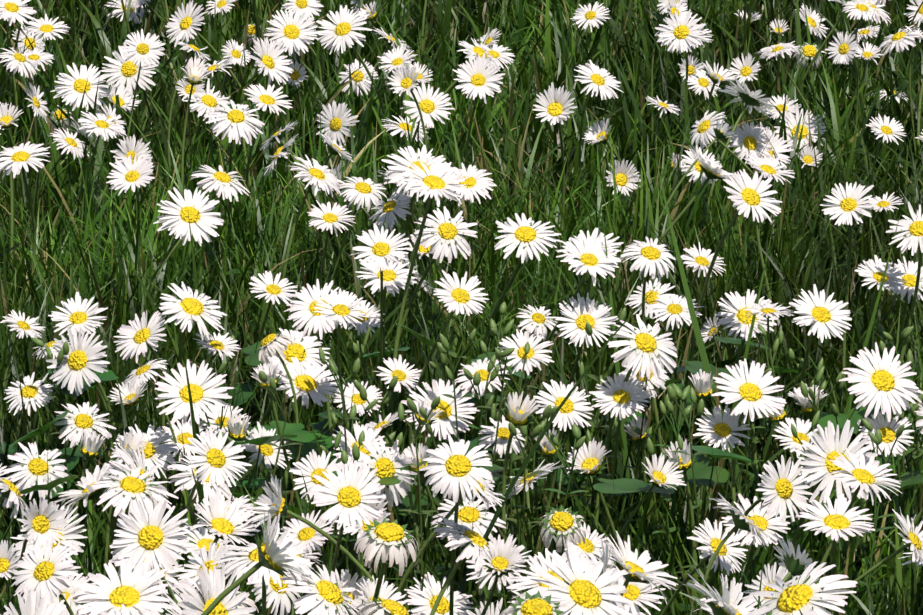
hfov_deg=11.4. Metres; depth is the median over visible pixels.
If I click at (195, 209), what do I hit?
daisy
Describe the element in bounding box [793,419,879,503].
daisy
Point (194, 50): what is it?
daisy
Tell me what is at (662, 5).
daisy
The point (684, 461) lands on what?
daisy
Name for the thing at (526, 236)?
daisy
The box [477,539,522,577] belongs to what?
daisy
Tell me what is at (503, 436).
daisy
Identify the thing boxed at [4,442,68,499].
daisy
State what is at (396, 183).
daisy
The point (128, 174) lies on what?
daisy
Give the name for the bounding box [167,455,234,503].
daisy
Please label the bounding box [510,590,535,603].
daisy
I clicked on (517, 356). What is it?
daisy
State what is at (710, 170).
daisy
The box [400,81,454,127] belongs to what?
daisy
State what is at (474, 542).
daisy
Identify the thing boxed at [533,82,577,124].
daisy
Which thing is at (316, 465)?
daisy
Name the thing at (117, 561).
daisy
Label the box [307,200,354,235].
daisy
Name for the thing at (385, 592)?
daisy
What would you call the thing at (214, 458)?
daisy
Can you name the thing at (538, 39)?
grass
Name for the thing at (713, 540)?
daisy
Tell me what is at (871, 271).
daisy
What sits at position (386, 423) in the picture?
daisy
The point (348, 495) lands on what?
daisy
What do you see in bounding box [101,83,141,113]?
daisy
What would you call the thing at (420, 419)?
daisy
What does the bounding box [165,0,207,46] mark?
daisy
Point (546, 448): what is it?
daisy
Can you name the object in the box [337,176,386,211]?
daisy
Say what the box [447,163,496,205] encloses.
daisy
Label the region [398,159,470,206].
daisy
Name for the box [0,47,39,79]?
daisy
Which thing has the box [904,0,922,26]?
daisy
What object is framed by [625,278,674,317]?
daisy
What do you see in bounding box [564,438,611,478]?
daisy
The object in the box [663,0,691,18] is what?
daisy
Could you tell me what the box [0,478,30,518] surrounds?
daisy
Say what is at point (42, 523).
daisy
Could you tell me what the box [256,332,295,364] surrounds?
daisy
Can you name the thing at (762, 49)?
daisy
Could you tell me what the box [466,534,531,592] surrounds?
daisy
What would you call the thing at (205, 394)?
daisy
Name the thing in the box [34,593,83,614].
daisy
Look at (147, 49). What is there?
daisy
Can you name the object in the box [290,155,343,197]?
daisy
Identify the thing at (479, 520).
daisy
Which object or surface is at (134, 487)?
daisy
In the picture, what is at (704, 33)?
daisy
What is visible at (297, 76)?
daisy
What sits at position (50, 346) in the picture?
daisy
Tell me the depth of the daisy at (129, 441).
1.58 m
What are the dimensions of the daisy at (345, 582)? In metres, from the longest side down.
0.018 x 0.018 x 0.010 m
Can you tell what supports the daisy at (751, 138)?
on the grass at (94, 262)
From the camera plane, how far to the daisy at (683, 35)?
2.42 m
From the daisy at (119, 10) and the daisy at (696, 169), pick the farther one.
the daisy at (119, 10)
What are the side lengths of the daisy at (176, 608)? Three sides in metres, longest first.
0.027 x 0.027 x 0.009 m
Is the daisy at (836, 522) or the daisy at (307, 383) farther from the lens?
the daisy at (307, 383)
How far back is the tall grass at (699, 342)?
1.74 m
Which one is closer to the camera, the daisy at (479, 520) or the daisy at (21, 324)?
the daisy at (479, 520)
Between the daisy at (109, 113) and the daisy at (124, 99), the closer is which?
the daisy at (109, 113)
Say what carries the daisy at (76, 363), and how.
on the grass at (94, 262)
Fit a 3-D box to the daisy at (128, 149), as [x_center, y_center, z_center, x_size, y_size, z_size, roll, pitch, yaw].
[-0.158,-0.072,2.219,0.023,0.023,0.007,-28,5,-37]
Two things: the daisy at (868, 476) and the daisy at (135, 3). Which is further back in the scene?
the daisy at (135, 3)
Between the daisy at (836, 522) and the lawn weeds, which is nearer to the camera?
the daisy at (836, 522)
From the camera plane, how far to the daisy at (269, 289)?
1.91 m
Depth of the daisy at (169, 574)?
1.46 m
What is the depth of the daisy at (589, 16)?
2.62 m
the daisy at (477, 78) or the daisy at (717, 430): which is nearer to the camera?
the daisy at (717, 430)
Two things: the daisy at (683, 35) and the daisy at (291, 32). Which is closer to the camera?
the daisy at (291, 32)
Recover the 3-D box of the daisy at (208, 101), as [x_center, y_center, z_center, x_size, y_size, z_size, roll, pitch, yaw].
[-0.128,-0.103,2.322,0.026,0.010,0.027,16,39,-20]
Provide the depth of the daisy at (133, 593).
1.32 m
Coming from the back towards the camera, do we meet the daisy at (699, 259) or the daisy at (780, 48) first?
the daisy at (780, 48)
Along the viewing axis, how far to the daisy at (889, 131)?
2.11 m
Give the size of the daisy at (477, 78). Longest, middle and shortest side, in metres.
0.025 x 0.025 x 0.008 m
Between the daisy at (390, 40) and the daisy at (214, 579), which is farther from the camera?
the daisy at (390, 40)
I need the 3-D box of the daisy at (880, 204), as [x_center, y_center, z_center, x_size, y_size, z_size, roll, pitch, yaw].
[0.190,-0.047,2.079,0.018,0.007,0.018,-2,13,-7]
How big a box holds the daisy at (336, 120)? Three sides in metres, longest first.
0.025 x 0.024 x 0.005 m
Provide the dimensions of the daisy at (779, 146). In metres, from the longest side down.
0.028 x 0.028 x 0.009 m
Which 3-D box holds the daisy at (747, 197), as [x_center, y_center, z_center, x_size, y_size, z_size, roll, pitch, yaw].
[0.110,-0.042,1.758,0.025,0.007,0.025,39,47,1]
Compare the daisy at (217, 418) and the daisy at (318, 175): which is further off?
the daisy at (318, 175)
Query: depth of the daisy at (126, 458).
1.54 m
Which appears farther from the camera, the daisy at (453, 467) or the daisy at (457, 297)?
the daisy at (457, 297)
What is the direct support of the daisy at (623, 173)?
on the grass at (94, 262)
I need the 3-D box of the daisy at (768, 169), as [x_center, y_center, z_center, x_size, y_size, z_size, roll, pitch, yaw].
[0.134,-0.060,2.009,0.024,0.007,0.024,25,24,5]
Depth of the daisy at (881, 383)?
1.63 m
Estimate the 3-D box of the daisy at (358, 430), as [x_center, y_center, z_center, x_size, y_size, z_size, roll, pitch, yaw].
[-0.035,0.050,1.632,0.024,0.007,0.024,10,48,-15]
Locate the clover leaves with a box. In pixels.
[0,323,922,611]
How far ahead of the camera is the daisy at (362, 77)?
2.50 m
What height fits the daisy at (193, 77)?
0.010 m
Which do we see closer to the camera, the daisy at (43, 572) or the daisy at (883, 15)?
the daisy at (43, 572)
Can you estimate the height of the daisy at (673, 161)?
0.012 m
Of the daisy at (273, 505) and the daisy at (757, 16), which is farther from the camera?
the daisy at (757, 16)
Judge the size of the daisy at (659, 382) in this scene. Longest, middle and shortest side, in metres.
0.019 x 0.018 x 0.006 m
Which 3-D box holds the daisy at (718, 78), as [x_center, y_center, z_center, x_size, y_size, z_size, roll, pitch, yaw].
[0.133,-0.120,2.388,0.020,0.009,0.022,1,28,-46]
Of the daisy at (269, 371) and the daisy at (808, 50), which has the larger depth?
the daisy at (808, 50)
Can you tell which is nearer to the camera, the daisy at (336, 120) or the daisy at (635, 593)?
the daisy at (635, 593)
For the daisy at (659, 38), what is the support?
on the grass at (538, 39)
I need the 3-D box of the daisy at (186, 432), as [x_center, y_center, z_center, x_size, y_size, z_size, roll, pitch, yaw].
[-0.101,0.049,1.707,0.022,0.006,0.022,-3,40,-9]
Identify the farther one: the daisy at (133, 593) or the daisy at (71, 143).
the daisy at (71, 143)
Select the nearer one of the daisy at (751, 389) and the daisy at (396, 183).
the daisy at (751, 389)
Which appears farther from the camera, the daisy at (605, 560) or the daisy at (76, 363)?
the daisy at (76, 363)
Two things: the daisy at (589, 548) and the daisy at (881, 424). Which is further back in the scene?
the daisy at (881, 424)
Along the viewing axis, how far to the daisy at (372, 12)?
2.68 m
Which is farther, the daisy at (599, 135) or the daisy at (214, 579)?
the daisy at (599, 135)
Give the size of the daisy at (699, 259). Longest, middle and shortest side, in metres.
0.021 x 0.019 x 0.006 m
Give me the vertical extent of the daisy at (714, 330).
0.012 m
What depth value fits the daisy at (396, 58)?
2.46 m
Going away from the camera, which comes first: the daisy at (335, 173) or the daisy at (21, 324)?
the daisy at (21, 324)
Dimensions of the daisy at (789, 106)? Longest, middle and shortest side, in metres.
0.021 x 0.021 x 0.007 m
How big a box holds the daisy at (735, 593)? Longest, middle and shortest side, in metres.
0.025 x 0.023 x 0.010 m
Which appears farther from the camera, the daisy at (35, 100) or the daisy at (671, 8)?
the daisy at (671, 8)
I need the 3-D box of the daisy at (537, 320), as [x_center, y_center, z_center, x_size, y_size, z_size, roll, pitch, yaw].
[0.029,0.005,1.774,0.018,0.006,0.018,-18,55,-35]
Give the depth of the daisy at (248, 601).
1.30 m
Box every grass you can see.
[0,0,922,230]
[0,0,922,614]
[37,160,900,575]
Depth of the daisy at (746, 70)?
2.42 m
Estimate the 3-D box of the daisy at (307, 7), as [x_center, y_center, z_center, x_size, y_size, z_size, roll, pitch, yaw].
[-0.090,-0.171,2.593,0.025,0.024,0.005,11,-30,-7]
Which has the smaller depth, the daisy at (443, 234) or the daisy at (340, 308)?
the daisy at (340, 308)
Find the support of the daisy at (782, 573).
on the grass at (94, 262)
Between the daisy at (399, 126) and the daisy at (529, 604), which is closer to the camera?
the daisy at (529, 604)
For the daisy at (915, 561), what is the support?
on the grass at (94, 262)
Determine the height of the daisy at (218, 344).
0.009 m
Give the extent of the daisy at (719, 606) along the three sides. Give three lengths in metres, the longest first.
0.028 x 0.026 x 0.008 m
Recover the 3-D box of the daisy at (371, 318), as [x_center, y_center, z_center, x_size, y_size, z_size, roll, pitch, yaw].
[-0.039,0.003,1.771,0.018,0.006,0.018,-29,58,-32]
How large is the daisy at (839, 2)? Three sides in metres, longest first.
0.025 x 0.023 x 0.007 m
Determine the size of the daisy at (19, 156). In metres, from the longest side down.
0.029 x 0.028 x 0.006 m
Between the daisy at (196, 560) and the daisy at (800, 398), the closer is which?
the daisy at (196, 560)
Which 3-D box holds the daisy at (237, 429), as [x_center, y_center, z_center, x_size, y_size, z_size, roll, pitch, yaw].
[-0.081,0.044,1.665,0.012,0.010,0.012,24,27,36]
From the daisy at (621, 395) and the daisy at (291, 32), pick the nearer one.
the daisy at (621, 395)
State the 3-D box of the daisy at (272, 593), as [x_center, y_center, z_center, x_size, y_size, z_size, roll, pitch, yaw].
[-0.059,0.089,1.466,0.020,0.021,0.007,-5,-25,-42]
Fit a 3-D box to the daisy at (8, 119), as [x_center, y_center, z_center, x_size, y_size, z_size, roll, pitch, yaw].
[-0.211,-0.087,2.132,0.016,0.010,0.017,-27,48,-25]
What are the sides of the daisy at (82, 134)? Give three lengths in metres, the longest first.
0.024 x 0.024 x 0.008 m
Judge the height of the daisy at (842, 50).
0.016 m
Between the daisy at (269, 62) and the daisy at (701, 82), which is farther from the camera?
the daisy at (701, 82)
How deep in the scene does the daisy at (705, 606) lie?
1.41 m
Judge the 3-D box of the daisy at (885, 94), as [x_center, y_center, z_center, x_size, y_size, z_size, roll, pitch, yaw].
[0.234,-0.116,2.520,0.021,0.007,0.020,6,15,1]
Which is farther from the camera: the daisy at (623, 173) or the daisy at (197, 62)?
the daisy at (197, 62)
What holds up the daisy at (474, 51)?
on the grass at (538, 39)
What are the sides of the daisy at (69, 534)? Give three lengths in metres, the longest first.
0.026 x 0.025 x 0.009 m
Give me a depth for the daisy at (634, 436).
1.69 m
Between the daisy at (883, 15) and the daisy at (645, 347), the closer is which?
the daisy at (645, 347)
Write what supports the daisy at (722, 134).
on the grass at (94, 262)
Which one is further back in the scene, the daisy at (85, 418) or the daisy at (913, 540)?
the daisy at (85, 418)
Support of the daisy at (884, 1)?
on the grass at (538, 39)
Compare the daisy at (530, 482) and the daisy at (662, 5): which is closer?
the daisy at (530, 482)
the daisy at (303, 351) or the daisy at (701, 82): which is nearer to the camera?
the daisy at (303, 351)
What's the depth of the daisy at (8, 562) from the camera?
1.45 m
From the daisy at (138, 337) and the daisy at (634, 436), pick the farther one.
the daisy at (138, 337)
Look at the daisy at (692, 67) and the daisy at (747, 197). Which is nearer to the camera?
the daisy at (747, 197)
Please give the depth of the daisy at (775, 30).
2.67 m
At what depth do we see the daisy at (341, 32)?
2.44 m
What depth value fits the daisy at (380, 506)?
1.54 m
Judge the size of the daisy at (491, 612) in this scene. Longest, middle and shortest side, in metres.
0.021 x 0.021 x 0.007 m
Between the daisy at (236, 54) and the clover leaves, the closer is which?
the clover leaves
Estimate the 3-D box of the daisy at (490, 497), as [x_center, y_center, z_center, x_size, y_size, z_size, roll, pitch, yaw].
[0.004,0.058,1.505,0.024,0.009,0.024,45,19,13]
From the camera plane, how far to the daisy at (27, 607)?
1.29 m
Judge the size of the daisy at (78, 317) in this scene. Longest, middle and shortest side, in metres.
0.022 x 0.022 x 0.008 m
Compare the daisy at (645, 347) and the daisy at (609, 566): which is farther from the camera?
the daisy at (645, 347)
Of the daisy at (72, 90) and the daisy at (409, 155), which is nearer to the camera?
the daisy at (409, 155)
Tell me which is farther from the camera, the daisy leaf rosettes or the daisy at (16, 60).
the daisy at (16, 60)
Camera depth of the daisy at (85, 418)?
1.68 m
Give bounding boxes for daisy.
[0,0,36,25]
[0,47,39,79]
[0,103,22,129]
[0,141,49,177]
[0,310,45,338]
[0,463,9,479]
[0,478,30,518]
[0,540,21,579]
[4,372,55,415]
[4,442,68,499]
[4,588,66,614]
[10,500,87,560]
[11,536,81,609]
[12,25,44,63]
[17,497,68,548]
[22,48,54,70]
[23,14,69,46]
[23,82,49,122]
[33,338,70,359]
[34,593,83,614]
[36,572,96,614]
[46,326,109,395]
[48,292,107,334]
[49,105,73,130]
[50,63,109,111]
[51,128,91,159]
[53,402,115,447]
[53,457,119,515]
[68,120,104,149]
[72,556,172,614]
[76,430,105,458]
[78,111,125,141]
[91,467,178,518]
[98,104,126,136]
[101,42,157,97]
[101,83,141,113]
[101,604,157,614]
[103,445,166,513]
[104,471,158,513]
[106,0,149,23]
[106,154,154,195]
[107,380,146,407]
[109,526,188,578]
[110,135,152,169]
[110,424,177,477]
[110,500,190,574]
[114,310,166,362]
[116,431,147,459]
[119,29,165,70]
[122,358,166,392]
[124,0,150,12]
[142,561,184,601]
[153,187,223,245]
[155,359,233,424]
[159,282,226,339]
[161,417,214,461]
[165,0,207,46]
[165,594,189,614]
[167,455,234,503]
[171,539,234,590]
[174,561,255,614]
[175,75,206,101]
[176,40,210,61]
[178,519,244,562]
[182,57,207,74]
[182,64,209,84]
[183,79,229,123]
[183,426,251,488]
[190,165,249,201]
[190,487,259,546]
[193,332,240,359]
[197,495,256,535]
[198,92,230,120]
[199,403,249,434]
[202,58,233,76]
[206,0,234,14]
[206,100,264,145]
[211,543,311,590]
[221,39,252,65]
[224,412,251,440]
[229,591,258,612]
[241,422,291,468]
[242,22,263,44]
[243,84,292,114]
[247,37,293,86]
[247,474,287,528]
[247,571,300,614]
[249,271,297,303]
[250,361,281,389]
[254,511,314,577]
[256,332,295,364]
[259,120,297,151]
[262,328,329,383]
[264,9,320,55]
[264,134,297,176]
[275,357,339,408]
[278,564,367,614]
[279,510,333,552]
[281,0,322,19]
[284,60,307,87]
[284,279,346,339]
[289,24,314,59]
[289,449,344,501]
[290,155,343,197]
[292,539,322,565]
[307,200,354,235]
[307,460,385,529]
[313,288,369,328]
[315,5,371,54]
[316,100,358,145]
[318,165,344,193]
[319,131,353,161]
[323,569,371,612]
[332,421,391,465]
[334,380,382,415]
[335,490,390,538]
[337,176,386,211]
[338,59,377,96]
[342,298,384,335]
[347,436,416,507]
[351,0,365,26]
[351,223,413,270]
[354,518,418,575]
[355,255,417,295]
[355,503,388,534]
[355,597,408,614]
[356,575,406,612]
[359,1,380,21]
[366,411,405,433]
[369,191,411,231]
[374,28,410,53]
[374,355,421,392]
[377,43,416,72]
[377,166,420,210]
[381,115,427,143]
[381,145,451,201]
[387,65,418,95]
[393,246,433,293]
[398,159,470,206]
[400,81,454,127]
[401,379,479,440]
[402,443,430,472]
[404,572,473,614]
[407,61,432,82]
[407,227,434,258]
[414,206,477,262]
[414,399,441,424]
[419,435,494,502]
[430,497,505,546]
[433,270,488,315]
[433,515,512,582]
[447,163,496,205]
[453,53,504,103]
[455,358,509,398]
[458,38,499,74]
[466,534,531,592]
[466,598,511,614]
[468,479,503,515]
[469,43,514,68]
[477,28,500,48]
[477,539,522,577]
[478,415,524,457]
[494,213,560,262]
[497,329,554,374]
[498,459,563,498]
[501,391,539,425]
[501,591,568,614]
[506,548,578,598]
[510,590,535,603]
[516,305,560,339]
[525,541,633,614]
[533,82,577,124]
[533,380,593,430]
[535,428,562,455]
[539,505,590,552]
[555,293,617,347]
[556,228,622,269]
[560,232,622,285]
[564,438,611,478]
[570,1,609,31]
[574,60,623,99]
[574,523,614,563]
[582,117,611,144]
[585,537,626,609]
[589,373,653,419]
[598,531,677,603]
[598,559,617,569]
[605,159,640,195]
[607,314,676,380]
[616,566,665,614]
[619,359,669,398]
[620,237,676,281]
[622,416,649,441]
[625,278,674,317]
[642,452,685,489]
[647,96,679,116]
[648,294,703,330]
[655,9,705,53]
[655,25,692,51]
[657,0,687,15]
[662,439,699,471]
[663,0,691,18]
[670,153,685,171]
[678,54,705,81]
[681,145,720,185]
[681,242,725,276]
[683,568,741,614]
[687,69,720,99]
[687,518,747,575]
[688,369,718,399]
[689,23,711,48]
[689,110,725,148]
[689,145,741,186]
[693,405,750,451]
[694,596,713,614]
[700,316,719,342]
[700,573,754,614]
[701,61,737,85]
[709,492,770,548]
[711,358,786,423]
[713,117,736,141]
[715,289,777,340]
[718,78,778,116]
[721,493,790,546]
[723,169,781,222]
[728,122,773,166]
[729,52,760,85]
[734,10,761,24]
[741,562,791,614]
[743,154,794,184]
[744,301,793,322]
[746,561,857,614]
[756,44,799,58]
[756,455,812,522]
[757,122,793,169]
[760,41,797,59]
[763,95,800,118]
[763,395,789,421]
[769,19,789,35]
[772,418,817,456]
[773,533,823,579]
[774,106,825,156]
[787,386,826,406]
[789,284,851,342]
[792,41,825,69]
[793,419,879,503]
[794,384,823,413]
[795,3,828,37]
[796,145,822,168]
[796,493,874,540]
[820,182,875,225]
[825,31,858,64]
[828,0,862,14]
[829,445,901,504]
[839,342,922,421]
[842,1,880,23]
[852,25,879,42]
[854,0,890,25]
[854,42,883,64]
[855,255,906,292]
[859,407,913,456]
[864,192,903,211]
[866,114,905,144]
[873,0,889,4]
[873,89,908,103]
[876,25,922,57]
[886,202,922,255]
[888,256,922,303]
[892,509,922,564]
[898,544,922,565]
[901,26,922,41]
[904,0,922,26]
[914,404,922,433]
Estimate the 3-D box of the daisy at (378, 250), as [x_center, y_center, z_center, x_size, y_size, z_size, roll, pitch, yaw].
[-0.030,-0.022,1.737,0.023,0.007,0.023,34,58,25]
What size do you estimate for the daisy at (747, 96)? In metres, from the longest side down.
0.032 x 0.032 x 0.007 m
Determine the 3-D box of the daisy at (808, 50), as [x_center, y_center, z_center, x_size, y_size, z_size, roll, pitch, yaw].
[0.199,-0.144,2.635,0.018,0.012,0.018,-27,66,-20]
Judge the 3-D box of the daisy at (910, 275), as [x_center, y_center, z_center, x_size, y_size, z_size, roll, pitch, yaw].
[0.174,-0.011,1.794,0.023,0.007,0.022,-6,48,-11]
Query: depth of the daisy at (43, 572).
1.35 m
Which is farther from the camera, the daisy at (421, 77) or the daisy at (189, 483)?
the daisy at (421, 77)
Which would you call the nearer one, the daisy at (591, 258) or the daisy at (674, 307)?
the daisy at (591, 258)
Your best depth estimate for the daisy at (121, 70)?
2.38 m
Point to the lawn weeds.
(674, 390)
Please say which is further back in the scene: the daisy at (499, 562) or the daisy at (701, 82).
the daisy at (701, 82)
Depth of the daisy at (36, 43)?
2.66 m
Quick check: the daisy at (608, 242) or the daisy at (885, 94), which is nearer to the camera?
the daisy at (608, 242)
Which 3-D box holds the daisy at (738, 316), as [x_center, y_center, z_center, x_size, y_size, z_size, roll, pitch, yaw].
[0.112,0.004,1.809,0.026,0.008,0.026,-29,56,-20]
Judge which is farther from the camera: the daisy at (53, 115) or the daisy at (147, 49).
the daisy at (53, 115)
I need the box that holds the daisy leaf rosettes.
[0,268,921,614]
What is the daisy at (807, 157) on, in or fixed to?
on the grass at (94, 262)
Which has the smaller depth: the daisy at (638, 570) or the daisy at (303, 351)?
the daisy at (638, 570)
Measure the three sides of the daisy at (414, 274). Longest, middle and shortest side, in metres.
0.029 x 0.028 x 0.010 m
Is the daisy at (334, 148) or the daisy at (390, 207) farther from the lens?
the daisy at (334, 148)
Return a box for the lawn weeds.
[30,302,922,614]
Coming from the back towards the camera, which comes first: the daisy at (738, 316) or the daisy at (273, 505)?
the daisy at (738, 316)
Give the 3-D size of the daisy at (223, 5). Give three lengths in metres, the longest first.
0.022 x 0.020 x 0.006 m
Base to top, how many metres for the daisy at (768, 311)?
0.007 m
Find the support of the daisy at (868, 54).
on the grass at (538, 39)
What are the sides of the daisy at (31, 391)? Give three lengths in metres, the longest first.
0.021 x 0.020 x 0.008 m
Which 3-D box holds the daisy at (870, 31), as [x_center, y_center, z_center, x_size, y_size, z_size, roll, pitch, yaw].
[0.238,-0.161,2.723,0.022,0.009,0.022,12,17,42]
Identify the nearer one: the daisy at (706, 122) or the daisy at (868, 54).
the daisy at (706, 122)
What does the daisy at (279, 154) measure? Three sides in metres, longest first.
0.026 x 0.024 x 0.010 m
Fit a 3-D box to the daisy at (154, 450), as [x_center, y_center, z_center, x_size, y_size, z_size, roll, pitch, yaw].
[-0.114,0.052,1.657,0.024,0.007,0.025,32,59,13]
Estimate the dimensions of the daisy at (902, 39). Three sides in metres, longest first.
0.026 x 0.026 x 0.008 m
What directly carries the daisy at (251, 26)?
on the grass at (538, 39)
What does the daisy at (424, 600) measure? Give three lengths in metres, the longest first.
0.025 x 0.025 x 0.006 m
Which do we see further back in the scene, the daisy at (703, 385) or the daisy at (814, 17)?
the daisy at (814, 17)
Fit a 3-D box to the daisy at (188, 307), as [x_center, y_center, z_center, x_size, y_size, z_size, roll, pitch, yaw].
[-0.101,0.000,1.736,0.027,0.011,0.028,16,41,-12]
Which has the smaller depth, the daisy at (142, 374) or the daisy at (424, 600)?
the daisy at (424, 600)
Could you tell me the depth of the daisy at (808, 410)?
1.74 m
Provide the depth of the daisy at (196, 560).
1.34 m
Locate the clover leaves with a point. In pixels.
(704, 473)
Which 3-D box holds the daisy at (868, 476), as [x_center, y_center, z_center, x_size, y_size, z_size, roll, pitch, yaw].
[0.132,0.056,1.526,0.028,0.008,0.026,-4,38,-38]
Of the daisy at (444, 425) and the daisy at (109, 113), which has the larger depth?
the daisy at (109, 113)
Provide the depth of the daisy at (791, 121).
2.39 m
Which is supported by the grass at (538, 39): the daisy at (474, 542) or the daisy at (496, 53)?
the daisy at (496, 53)
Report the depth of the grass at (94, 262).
2.02 m
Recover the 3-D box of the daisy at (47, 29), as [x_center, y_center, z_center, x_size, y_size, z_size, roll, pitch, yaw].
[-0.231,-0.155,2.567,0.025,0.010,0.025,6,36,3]
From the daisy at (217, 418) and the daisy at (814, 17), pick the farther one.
the daisy at (814, 17)
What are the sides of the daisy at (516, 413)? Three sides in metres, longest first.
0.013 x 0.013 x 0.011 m
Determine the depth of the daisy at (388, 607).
1.29 m
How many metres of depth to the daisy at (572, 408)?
1.66 m
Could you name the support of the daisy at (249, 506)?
on the grass at (94, 262)
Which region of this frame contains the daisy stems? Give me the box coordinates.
[0,0,922,614]
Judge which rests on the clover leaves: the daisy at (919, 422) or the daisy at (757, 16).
the daisy at (919, 422)
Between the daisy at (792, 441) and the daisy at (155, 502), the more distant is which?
the daisy at (792, 441)
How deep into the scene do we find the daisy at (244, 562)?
1.17 m
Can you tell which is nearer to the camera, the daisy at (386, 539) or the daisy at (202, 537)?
the daisy at (386, 539)
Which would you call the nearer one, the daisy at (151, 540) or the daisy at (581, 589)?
the daisy at (581, 589)
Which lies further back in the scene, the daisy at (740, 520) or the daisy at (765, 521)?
the daisy at (765, 521)
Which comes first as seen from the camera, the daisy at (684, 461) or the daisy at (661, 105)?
the daisy at (684, 461)
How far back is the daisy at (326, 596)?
1.35 m
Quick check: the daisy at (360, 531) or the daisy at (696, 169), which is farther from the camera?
the daisy at (696, 169)
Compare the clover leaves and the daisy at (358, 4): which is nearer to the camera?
the clover leaves
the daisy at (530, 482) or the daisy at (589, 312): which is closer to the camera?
the daisy at (530, 482)
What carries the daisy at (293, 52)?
on the grass at (538, 39)
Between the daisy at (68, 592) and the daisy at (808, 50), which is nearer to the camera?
the daisy at (68, 592)
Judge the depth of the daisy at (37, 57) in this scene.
2.41 m
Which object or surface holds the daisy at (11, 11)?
on the grass at (538, 39)
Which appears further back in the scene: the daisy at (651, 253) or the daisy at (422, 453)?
the daisy at (651, 253)
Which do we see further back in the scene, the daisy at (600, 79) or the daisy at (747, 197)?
the daisy at (600, 79)
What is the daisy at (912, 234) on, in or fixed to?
on the grass at (94, 262)
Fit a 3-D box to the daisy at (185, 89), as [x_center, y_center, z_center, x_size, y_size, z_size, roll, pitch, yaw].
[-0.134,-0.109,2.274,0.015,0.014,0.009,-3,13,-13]
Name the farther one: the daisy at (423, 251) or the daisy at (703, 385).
the daisy at (423, 251)
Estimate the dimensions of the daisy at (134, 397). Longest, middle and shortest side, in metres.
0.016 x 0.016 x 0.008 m
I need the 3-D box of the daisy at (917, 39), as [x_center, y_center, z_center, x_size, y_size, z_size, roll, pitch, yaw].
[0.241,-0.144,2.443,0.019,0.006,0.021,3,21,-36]
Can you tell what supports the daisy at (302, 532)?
on the grass at (94, 262)
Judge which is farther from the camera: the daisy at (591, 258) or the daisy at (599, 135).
the daisy at (599, 135)
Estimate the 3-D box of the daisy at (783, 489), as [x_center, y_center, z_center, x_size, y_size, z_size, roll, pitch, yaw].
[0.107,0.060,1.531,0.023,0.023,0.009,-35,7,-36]
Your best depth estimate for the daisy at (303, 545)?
1.53 m
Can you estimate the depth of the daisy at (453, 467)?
1.45 m
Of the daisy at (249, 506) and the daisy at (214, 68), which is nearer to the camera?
the daisy at (249, 506)
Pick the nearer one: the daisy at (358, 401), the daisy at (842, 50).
the daisy at (358, 401)
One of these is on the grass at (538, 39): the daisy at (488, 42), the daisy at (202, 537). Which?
the daisy at (488, 42)
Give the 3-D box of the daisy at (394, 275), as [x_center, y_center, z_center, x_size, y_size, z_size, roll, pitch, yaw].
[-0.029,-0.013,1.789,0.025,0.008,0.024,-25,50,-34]
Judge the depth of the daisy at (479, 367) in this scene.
1.72 m

